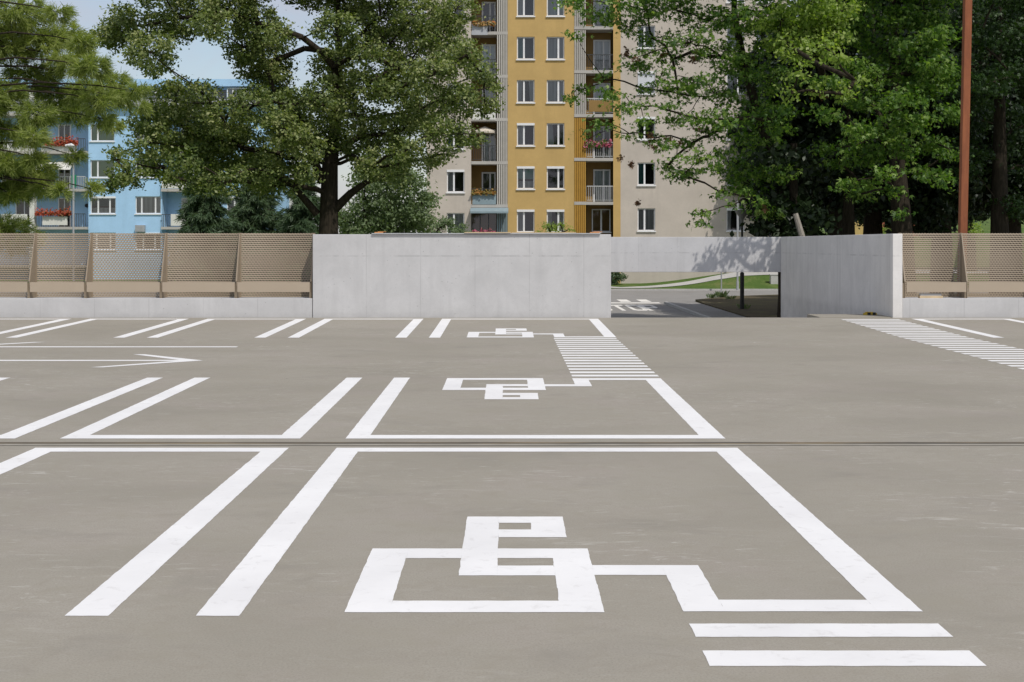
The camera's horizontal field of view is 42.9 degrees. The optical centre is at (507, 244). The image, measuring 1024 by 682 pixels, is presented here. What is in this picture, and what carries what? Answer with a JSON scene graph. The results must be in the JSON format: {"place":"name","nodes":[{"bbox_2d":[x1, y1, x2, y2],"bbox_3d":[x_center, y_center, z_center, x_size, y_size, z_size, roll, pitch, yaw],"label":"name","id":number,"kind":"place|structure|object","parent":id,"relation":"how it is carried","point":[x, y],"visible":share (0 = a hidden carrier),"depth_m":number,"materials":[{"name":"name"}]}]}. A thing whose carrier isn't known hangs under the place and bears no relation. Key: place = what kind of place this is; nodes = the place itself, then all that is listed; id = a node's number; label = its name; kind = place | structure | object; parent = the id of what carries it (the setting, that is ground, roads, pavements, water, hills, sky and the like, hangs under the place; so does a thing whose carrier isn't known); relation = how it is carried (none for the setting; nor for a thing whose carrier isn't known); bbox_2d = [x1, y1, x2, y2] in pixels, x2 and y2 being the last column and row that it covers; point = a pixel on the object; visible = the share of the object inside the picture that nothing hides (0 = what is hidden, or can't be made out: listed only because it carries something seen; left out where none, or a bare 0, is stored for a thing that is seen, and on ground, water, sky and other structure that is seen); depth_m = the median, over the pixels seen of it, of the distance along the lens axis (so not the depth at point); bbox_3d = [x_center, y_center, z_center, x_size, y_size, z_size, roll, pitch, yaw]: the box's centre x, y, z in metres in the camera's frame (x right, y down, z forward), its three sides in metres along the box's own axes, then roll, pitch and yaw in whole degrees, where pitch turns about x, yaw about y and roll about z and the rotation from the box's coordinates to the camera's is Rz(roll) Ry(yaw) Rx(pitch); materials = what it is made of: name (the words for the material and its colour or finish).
{"place":"outdoors","nodes":[
{"label":"outdoors","id":0,"kind":"place"},
{"bbox_2d":[0,0,796,233],"label":"sky","id":1,"kind":"structure","parent":0,"point":[203,60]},
{"bbox_2d":[0,291,986,317],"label":"road","id":2,"kind":"structure","parent":0,"point":[637,304],"depth_m":63.00,"materials":[{"name":"grey asphalt"}]},
{"bbox_2d":[65,143,74,280],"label":"street lamp","id":3,"kind":"object","parent":2,"relation":"on","point":[69,145],"visible":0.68,"depth_m":71.96,"materials":[{"name":"metal"}]},
{"bbox_2d":[611,289,777,317],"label":"kerb","id":4,"kind":"structure","parent":2,"relation":"on","point":[697,314],"depth_m":78.00,"materials":[{"name":"grey concrete"}]},
{"bbox_2d":[736,201,738,289],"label":"steel post","id":5,"kind":"object","parent":2,"relation":"on","point":[737,284],"visible":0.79,"depth_m":75.95,"materials":[{"name":"metal"}]},
{"bbox_2d":[0,314,1023,681],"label":"parking deck","id":6,"kind":"structure","parent":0,"point":[824,498],"depth_m":8.95,"materials":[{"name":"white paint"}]},
{"bbox_2d":[0,297,312,317],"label":"concrete wall","id":7,"kind":"structure","parent":6,"relation":"on","point":[159,307],"depth_m":29.25,"materials":[{"name":"grey concrete"}]},
{"bbox_2d":[0,233,314,297],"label":"fence","id":8,"kind":"object","parent":7,"relation":"on","point":[164,287],"visible":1,"depth_m":29.80,"materials":[{"name":"beige metal"}]},
{"bbox_2d":[313,234,610,317],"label":"concrete wall","id":9,"kind":"structure","parent":6,"relation":"on","point":[461,275],"depth_m":29.23,"materials":[{"name":"grey concrete"}]},
{"bbox_2d":[372,233,599,233],"bbox_3d":[-0.471,-0.248,29.332,5.122,0.026,0.295,0,0,0],"label":"roof plank","id":10,"kind":"object","parent":9,"relation":"on","point":[485,233],"visible":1,"depth_m":29.18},
{"bbox_2d":[464,232,510,232],"bbox_3d":[-0.437,-0.273,29.282,1.038,0.020,0.235,0,0,0],"label":"roof plank","id":11,"kind":"object","parent":10,"relation":"on","point":[487,232],"visible":1,"depth_m":29.16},
{"bbox_2d":[512,232,575,232],"bbox_3d":[0.826,-0.271,29.285,1.434,0.016,0.190,0,0,0],"label":"roof plank","id":12,"kind":"object","parent":10,"relation":"on","point":[543,232],"visible":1,"depth_m":29.19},
{"bbox_2d":[781,234,901,317],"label":"ramp wall","id":13,"kind":"structure","parent":6,"relation":"on","point":[846,274],"depth_m":33.71,"materials":[{"name":"concrete"}]},
{"bbox_2d":[611,237,780,271],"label":"concrete beam","id":14,"kind":"structure","parent":13,"relation":"attached to","point":[695,254],"depth_m":41.20,"materials":[{"name":"grey concrete"}]},
{"bbox_2d":[902,297,1023,317],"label":"concrete wall","id":15,"kind":"structure","parent":6,"relation":"on","point":[974,307],"depth_m":29.25,"materials":[{"name":"grey concrete"}]},
{"bbox_2d":[918,294,942,297],"bbox_3d":[9.541,1.153,29.360,0.522,0.098,0.120,0,0,0],"label":"timber scrap","id":16,"kind":"object","parent":15,"relation":"on","point":[929,296],"visible":1,"depth_m":29.32,"materials":[{"name":"wood"}]},
{"bbox_2d":[898,233,1023,297],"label":"fence","id":17,"kind":"object","parent":15,"relation":"on","point":[959,288],"visible":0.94,"depth_m":29.82,"materials":[{"name":"beige metal"}]},
{"bbox_2d":[0,268,1023,288],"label":"grass verge","id":18,"kind":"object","parent":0,"point":[756,281],"depth_m":81.39,"materials":[{"name":"green plant"}]},
{"bbox_2d":[428,215,472,232],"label":"garden shrub","id":19,"kind":"object","parent":18,"relation":"on","point":[443,223],"visible":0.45,"depth_m":65.78,"materials":[{"name":"green plant"}]},
{"bbox_2d":[535,220,575,231],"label":"garden shrub","id":20,"kind":"object","parent":18,"relation":"on","point":[554,226],"visible":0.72,"depth_m":79.91,"materials":[{"name":"green plant"}]},
{"bbox_2d":[611,272,627,284],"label":"garden shrub","id":21,"kind":"object","parent":18,"relation":"on","point":[619,277],"visible":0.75,"depth_m":82.31,"materials":[{"name":"green plant"}]},
{"bbox_2d":[769,274,777,283],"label":"concrete block","id":22,"kind":"structure","parent":18,"relation":"on","point":[773,278],"depth_m":80.50,"materials":[{"name":"concrete"}]},
{"bbox_2d":[726,77,858,221],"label":"evergreen tree","id":23,"kind":"object","parent":18,"relation":"on","point":[735,85],"visible":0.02,"depth_m":83.22,"materials":[{"name":"green plant"}]},
{"bbox_2d":[957,107,1006,270],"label":"evergreen tree","id":24,"kind":"object","parent":18,"relation":"on","point":[979,217],"visible":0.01,"depth_m":82.89,"materials":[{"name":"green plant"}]},
{"bbox_2d":[670,302,746,317],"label":"pavement","id":25,"kind":"structure","parent":0,"point":[709,311],"depth_m":52.40,"materials":[{"name":"concrete"}]},
{"bbox_2d":[611,270,1023,287],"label":"path","id":26,"kind":"structure","parent":0,"point":[727,275],"depth_m":82.52,"materials":[{"name":"grey concrete"}]},
{"bbox_2d":[695,294,982,317],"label":"planted island","id":27,"kind":"structure","parent":0,"point":[763,306],"depth_m":57.00,"materials":[{"name":"soil"}]},
{"bbox_2d":[552,0,835,317],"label":"maple tree","id":28,"kind":"object","parent":27,"relation":"on","point":[755,103],"visible":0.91,"depth_m":43.25,"materials":[{"name":"green plant"}]},
{"bbox_2d":[706,293,718,297],"bbox_3d":[10.050,2.485,64.011,0.622,0.263,0.765,0,0,-18],"label":"weed tuft","id":29,"kind":"object","parent":27,"relation":"on","point":[712,295],"visible":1,"depth_m":63.90,"materials":[{"name":"plant"}]},
{"bbox_2d":[713,291,729,296],"bbox_3d":[10.689,2.438,65.010,0.798,0.356,0.731,0,0,30],"label":"weed tuft","id":30,"kind":"object","parent":27,"relation":"on","point":[722,294],"visible":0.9,"depth_m":64.87,"materials":[{"name":"plant"}]},
{"bbox_2d":[735,210,746,308],"bbox_3d":[9.556,0.617,53.000,0.620,4.059,0.620,0,0,0],"label":"street lamp","id":31,"kind":"object","parent":27,"relation":"on","point":[742,216],"visible":0.79,"depth_m":52.93,"materials":[{"name":"metal"}]},
{"bbox_2d":[736,303,751,308],"bbox_3d":[9.682,2.501,53.292,0.626,0.230,0.593,0,0,0],"label":"weed tuft","id":32,"kind":"object","parent":27,"relation":"on","point":[745,305],"visible":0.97,"depth_m":53.23,"materials":[{"name":"plant"}]},
{"bbox_2d":[730,140,842,236],"bbox_3d":[9.516,-0.323,44.631,4.048,6.386,5.485,0,0,0],"label":"evergreen tree","id":33,"kind":"object","parent":27,"relation":"on","point":[792,202],"visible":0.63,"depth_m":43.66,"materials":[{"name":"green plant"}]},
{"bbox_2d":[733,0,848,201],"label":"evergreen tree","id":34,"kind":"object","parent":27,"relation":"on","point":[799,120],"visible":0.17,"depth_m":48.64,"materials":[{"name":"green plant"}]},
{"bbox_2d":[793,213,804,235],"bbox_3d":[9.802,0.261,42.500,0.961,2.598,0.280,0,0,0],"label":"dead log","id":35,"kind":"object","parent":27,"relation":"on","point":[800,230],"visible":0.35,"depth_m":42.43,"materials":[{"name":"grey wood"}]},
{"bbox_2d":[750,0,870,234],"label":"linden tree","id":36,"kind":"object","parent":27,"relation":"on","point":[823,19],"visible":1,"depth_m":41.28,"materials":[{"name":"green plant"}]},
{"bbox_2d":[784,0,888,235],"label":"evergreen tree","id":37,"kind":"object","parent":27,"relation":"on","point":[833,200],"visible":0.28,"depth_m":48.80,"materials":[{"name":"green plant"}]},
{"bbox_2d":[801,0,979,292],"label":"chestnut tree","id":38,"kind":"object","parent":27,"relation":"on","point":[893,132],"visible":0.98,"depth_m":42.64,"materials":[{"name":"green plant"}]},
{"bbox_2d":[840,0,993,234],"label":"evergreen tree","id":39,"kind":"object","parent":27,"relation":"on","point":[871,222],"visible":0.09,"depth_m":50.62,"materials":[{"name":"green plant"}]},
{"bbox_2d":[882,220,984,239],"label":"garden shrub","id":40,"kind":"object","parent":27,"relation":"on","point":[976,230],"visible":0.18,"depth_m":69.85,"materials":[{"name":"green plant"}]},
{"bbox_2d":[877,38,990,280],"bbox_3d":[17.160,-3.690,52.416,4.571,13.120,7.576,0,0,17],"label":"evergreen tree","id":41,"kind":"object","parent":27,"relation":"on","point":[941,217],"visible":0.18,"depth_m":50.41,"materials":[{"name":"green plant"}]},
{"bbox_2d":[930,0,1023,292],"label":"chestnut tree","id":42,"kind":"object","parent":27,"relation":"on","point":[1007,74],"visible":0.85,"depth_m":47.05,"materials":[{"name":"green plant"}]},
{"bbox_2d":[968,0,1023,292],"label":"evergreen tree","id":43,"kind":"object","parent":27,"relation":"on","point":[1014,183],"visible":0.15,"depth_m":52.98,"materials":[{"name":"green plant"}]},
{"bbox_2d":[863,312,876,314],"bbox_3d":[8.399,1.589,30.135,0.300,0.068,0.130,0,0,0],"label":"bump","id":44,"kind":"object","parent":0,"point":[870,313],"visible":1,"depth_m":30.12,"materials":[{"name":"rubber"}]},
{"bbox_2d":[819,216,1023,266],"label":"grass bank","id":45,"kind":"structure","parent":0,"point":[986,229],"depth_m":117.64,"materials":[{"name":"green plant"}]},
{"bbox_2d":[855,221,916,235],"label":"house","id":46,"kind":"structure","parent":45,"relation":"on","point":[858,231],"depth_m":120.00,"materials":[{"name":"paint"}]},
{"label":"ground","id":47,"kind":"structure","parent":0,"visible":0},
{"bbox_2d":[0,0,155,257],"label":"pine tree","id":48,"kind":"object","parent":47,"relation":"on","point":[23,179],"visible":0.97,"depth_m":35.95,"materials":[{"name":"green plant"}]},
{"bbox_2d":[0,79,288,278],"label":"apartment block","id":49,"kind":"structure","parent":47,"relation":"on","point":[153,208],"depth_m":100.09,"materials":[{"name":"blue paint"}]},
{"bbox_2d":[16,199,28,217],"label":"balcony door","id":50,"kind":"structure","parent":49,"relation":"in","point":[22,208],"depth_m":101.48,"materials":[{"name":"glass"}]},
{"bbox_2d":[58,198,70,226],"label":"balcony door","id":51,"kind":"structure","parent":49,"relation":"in","point":[62,204],"depth_m":101.48,"materials":[{"name":"glass"}]},
{"bbox_2d":[58,161,70,188],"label":"balcony door","id":52,"kind":"structure","parent":49,"relation":"in","point":[65,172],"depth_m":101.48,"materials":[{"name":"white plastic"}]},
{"bbox_2d":[58,124,70,141],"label":"balcony door","id":53,"kind":"structure","parent":49,"relation":"in","point":[62,131],"depth_m":101.48,"materials":[{"name":"white plastic"}]},
{"bbox_2d":[89,160,113,177],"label":"window","id":54,"kind":"structure","parent":49,"relation":"in","point":[97,166],"depth_m":100.25,"materials":[{"name":"white plastic"}]},
{"bbox_2d":[89,124,114,141],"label":"window","id":55,"kind":"structure","parent":49,"relation":"in","point":[95,137],"depth_m":100.25,"materials":[{"name":"white plastic"}]},
{"bbox_2d":[89,196,115,214],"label":"window","id":56,"kind":"structure","parent":49,"relation":"in","point":[106,206],"depth_m":100.20,"materials":[{"name":"white plastic"}]},
{"bbox_2d":[93,233,115,249],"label":"window","id":57,"kind":"structure","parent":49,"relation":"in","point":[95,233],"depth_m":100.25,"materials":[{"name":"white plastic"}]},
{"bbox_2d":[134,196,161,214],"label":"window","id":58,"kind":"structure","parent":49,"relation":"in","point":[145,205],"depth_m":100.25,"materials":[{"name":"white plastic"}]},
{"bbox_2d":[136,233,160,249],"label":"window","id":59,"kind":"structure","parent":49,"relation":"in","point":[145,233],"depth_m":100.20,"materials":[{"name":"white plastic"}]},
{"bbox_2d":[181,198,187,207],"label":"balcony door","id":60,"kind":"structure","parent":49,"relation":"in","point":[182,199],"depth_m":101.45,"materials":[{"name":"glass"}]},
{"bbox_2d":[208,90,226,98],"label":"window","id":61,"kind":"structure","parent":49,"relation":"in","point":[225,91],"depth_m":101.90,"materials":[{"name":"glass"}]},
{"bbox_2d":[227,196,237,209],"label":"window","id":62,"kind":"structure","parent":49,"relation":"in","point":[231,205],"depth_m":100.20,"materials":[{"name":"white plastic"}]},
{"bbox_2d":[227,88,250,98],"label":"window","id":63,"kind":"structure","parent":49,"relation":"in","point":[229,90],"depth_m":100.25,"materials":[{"name":"glass"}]},
{"bbox_2d":[168,159,248,294],"bbox_3d":[-14.460,-0.896,62.105,4.868,7.998,5.014,0,0,-24],"label":"spruce tree","id":64,"kind":"object","parent":47,"relation":"on","point":[200,214],"visible":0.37,"depth_m":61.41,"materials":[{"name":"green plant"}]},
{"bbox_2d":[226,164,286,292],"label":"spruce tree","id":65,"kind":"object","parent":47,"relation":"on","point":[251,216],"visible":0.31,"depth_m":65.25,"materials":[{"name":"green plant"}]},
{"bbox_2d":[260,161,319,294],"bbox_3d":[-9.830,-0.547,63.114,4.006,7.157,4.473,0,0,43],"label":"spruce tree","id":66,"kind":"object","parent":47,"relation":"on","point":[297,216],"visible":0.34,"depth_m":62.40,"materials":[{"name":"green plant"}]},
{"bbox_2d":[84,0,508,233],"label":"oak tree","id":67,"kind":"object","parent":47,"relation":"on","point":[211,138],"visible":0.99,"depth_m":44.20,"materials":[{"name":"green plant"}]},
{"bbox_2d":[338,148,446,233],"bbox_3d":[-5.482,-0.890,58.066,5.578,7.320,5.086,0,0,0],"label":"tree","id":68,"kind":"object","parent":47,"relation":"on","point":[394,214],"visible":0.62,"depth_m":56.81,"materials":[{"name":"green plant"}]},
{"bbox_2d":[427,0,786,282],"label":"apartment tower","id":69,"kind":"structure","parent":47,"relation":"on","point":[534,170],"depth_m":84.00,"materials":[{"name":"beige paint"}]},
{"bbox_2d":[447,213,463,232],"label":"window","id":70,"kind":"structure","parent":69,"relation":"in","point":[459,216],"depth_m":84.23,"materials":[{"name":"white plastic"}]},
{"bbox_2d":[446,170,464,192],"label":"window","id":71,"kind":"structure","parent":69,"relation":"in","point":[455,178],"depth_m":84.23,"materials":[{"name":"white plastic"}]},
{"bbox_2d":[447,130,464,149],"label":"window","id":72,"kind":"structure","parent":69,"relation":"in","point":[449,142],"depth_m":84.23,"materials":[{"name":"white plastic"}]},
{"bbox_2d":[451,0,463,19],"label":"window","id":73,"kind":"structure","parent":69,"relation":"in","point":[457,11],"depth_m":84.89,"materials":[{"name":"glass"}]},
{"bbox_2d":[473,126,496,160],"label":"balcony parasol","id":74,"kind":"object","parent":69,"relation":"on","point":[486,130],"visible":0.79,"depth_m":84.25,"materials":[{"name":"fabric"}]},
{"bbox_2d":[482,172,495,191],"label":"balcony door","id":75,"kind":"structure","parent":69,"relation":"in","point":[488,178],"depth_m":85.33,"materials":[{"name":"grey glass"}]},
{"bbox_2d":[482,130,495,160],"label":"balcony door","id":76,"kind":"structure","parent":69,"relation":"in","point":[492,137],"depth_m":85.33,"materials":[{"name":"grey glass"}]},
{"bbox_2d":[482,89,495,106],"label":"balcony door","id":77,"kind":"structure","parent":69,"relation":"in","point":[487,93],"depth_m":85.33,"materials":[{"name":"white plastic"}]},
{"bbox_2d":[482,44,495,74],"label":"balcony door","id":78,"kind":"structure","parent":69,"relation":"in","point":[491,48],"depth_m":85.33,"materials":[{"name":"glass"}]},
{"bbox_2d":[482,2,495,30],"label":"balcony door","id":79,"kind":"structure","parent":69,"relation":"in","point":[489,9],"depth_m":85.33,"materials":[{"name":"grey glass"}]},
{"bbox_2d":[516,166,534,189],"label":"window","id":80,"kind":"structure","parent":69,"relation":"in","point":[525,174],"depth_m":84.21,"materials":[{"name":"white plastic"}]},
{"bbox_2d":[516,123,534,146],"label":"window","id":81,"kind":"structure","parent":69,"relation":"in","point":[525,131],"depth_m":84.23,"materials":[{"name":"white plastic"}]},
{"bbox_2d":[516,80,534,103],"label":"window","id":82,"kind":"structure","parent":69,"relation":"in","point":[525,88],"depth_m":84.23,"materials":[{"name":"grey glass"}]},
{"bbox_2d":[516,37,534,59],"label":"window","id":83,"kind":"structure","parent":69,"relation":"in","point":[525,45],"depth_m":84.23,"materials":[{"name":"grey glass"}]},
{"bbox_2d":[516,0,534,16],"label":"window","id":84,"kind":"structure","parent":69,"relation":"in","point":[525,8],"depth_m":84.23,"materials":[{"name":"grey glass"}]},
{"bbox_2d":[517,210,534,231],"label":"window","id":85,"kind":"structure","parent":69,"relation":"in","point":[525,218],"depth_m":84.23,"materials":[{"name":"white plastic"}]},
{"bbox_2d":[547,210,563,231],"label":"window","id":86,"kind":"structure","parent":69,"relation":"in","point":[556,216],"depth_m":84.23,"materials":[{"name":"white plastic"}]},
{"bbox_2d":[546,166,564,189],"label":"window","id":87,"kind":"structure","parent":69,"relation":"in","point":[555,174],"depth_m":84.89,"materials":[{"name":"white plastic"}]},
{"bbox_2d":[546,123,564,146],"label":"window","id":88,"kind":"structure","parent":69,"relation":"in","point":[555,131],"depth_m":84.23,"materials":[{"name":"white plastic"}]},
{"bbox_2d":[546,80,564,103],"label":"window","id":89,"kind":"structure","parent":69,"relation":"in","point":[555,88],"depth_m":84.23,"materials":[{"name":"grey glass"}]},
{"bbox_2d":[546,37,564,59],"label":"window","id":90,"kind":"structure","parent":69,"relation":"in","point":[555,45],"depth_m":84.23,"materials":[{"name":"grey glass"}]},
{"bbox_2d":[546,0,564,16],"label":"window","id":91,"kind":"structure","parent":69,"relation":"in","point":[551,12],"depth_m":84.23,"materials":[{"name":"white plastic"}]},
{"bbox_2d":[593,169,609,201],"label":"balcony door","id":92,"kind":"structure","parent":69,"relation":"in","point":[601,177],"depth_m":85.33,"materials":[{"name":"white plastic"}]},
{"bbox_2d":[593,126,609,157],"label":"balcony door","id":93,"kind":"structure","parent":69,"relation":"in","point":[604,151],"depth_m":85.33,"materials":[{"name":"white plastic"}]},
{"bbox_2d":[593,83,609,113],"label":"balcony door","id":94,"kind":"structure","parent":69,"relation":"in","point":[595,94],"depth_m":85.33,"materials":[{"name":"glass"}]},
{"bbox_2d":[593,40,609,69],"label":"balcony door","id":95,"kind":"structure","parent":69,"relation":"in","point":[599,46],"depth_m":85.33,"materials":[{"name":"grey glass"}]},
{"bbox_2d":[593,0,609,25],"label":"balcony door","id":96,"kind":"structure","parent":69,"relation":"in","point":[597,4],"depth_m":85.33,"materials":[{"name":"glass"}]},
{"bbox_2d":[592,209,610,232],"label":"window","id":97,"kind":"structure","parent":69,"relation":"in","point":[600,231],"depth_m":85.24,"materials":[{"name":"white plastic"}]},
{"bbox_2d":[637,26,654,48],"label":"window","id":98,"kind":"structure","parent":69,"relation":"in","point":[645,28],"depth_m":84.23,"materials":[{"name":"white plastic"}]},
{"bbox_2d":[637,208,655,231],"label":"window","id":99,"kind":"structure","parent":69,"relation":"in","point":[646,216],"depth_m":84.23,"materials":[{"name":"white plastic"}]},
{"bbox_2d":[637,163,655,185],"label":"window","id":100,"kind":"structure","parent":69,"relation":"in","point":[646,173],"depth_m":84.23,"materials":[{"name":"white plastic"}]},
{"bbox_2d":[638,117,654,140],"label":"window","id":101,"kind":"structure","parent":69,"relation":"in","point":[652,126],"depth_m":84.89,"materials":[{"name":"white plastic"}]},
{"bbox_2d":[637,71,655,94],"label":"window","id":102,"kind":"structure","parent":69,"relation":"in","point":[642,79],"depth_m":84.05,"materials":[{"name":"white plastic"}]},
{"bbox_2d":[726,122,740,140],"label":"window","id":103,"kind":"structure","parent":69,"relation":"in","point":[728,138],"depth_m":84.89,"materials":[{"name":"white plastic"}]},
{"bbox_2d":[726,208,744,231],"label":"window","id":104,"kind":"structure","parent":69,"relation":"in","point":[731,222],"depth_m":84.23,"materials":[{"name":"white plastic"}]},
{"bbox_2d":[727,71,743,94],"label":"window","id":105,"kind":"structure","parent":69,"relation":"in","point":[731,83],"depth_m":84.23,"materials":[{"name":"glass"}]},
{"bbox_2d":[727,26,743,48],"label":"window","id":106,"kind":"structure","parent":69,"relation":"in","point":[728,29],"depth_m":84.23,"materials":[{"name":"glass"}]},
{"bbox_2d":[855,208,891,233],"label":"evergreen tree","id":107,"kind":"object","parent":47,"relation":"on","point":[861,220],"visible":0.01,"depth_m":81.92,"materials":[{"name":"green plant"}]},
{"bbox_2d":[957,0,971,295],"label":"rusty mast","id":108,"kind":"object","parent":47,"relation":"on","point":[965,118],"visible":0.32,"depth_m":30.91,"materials":[{"name":"metal"}]}
]}

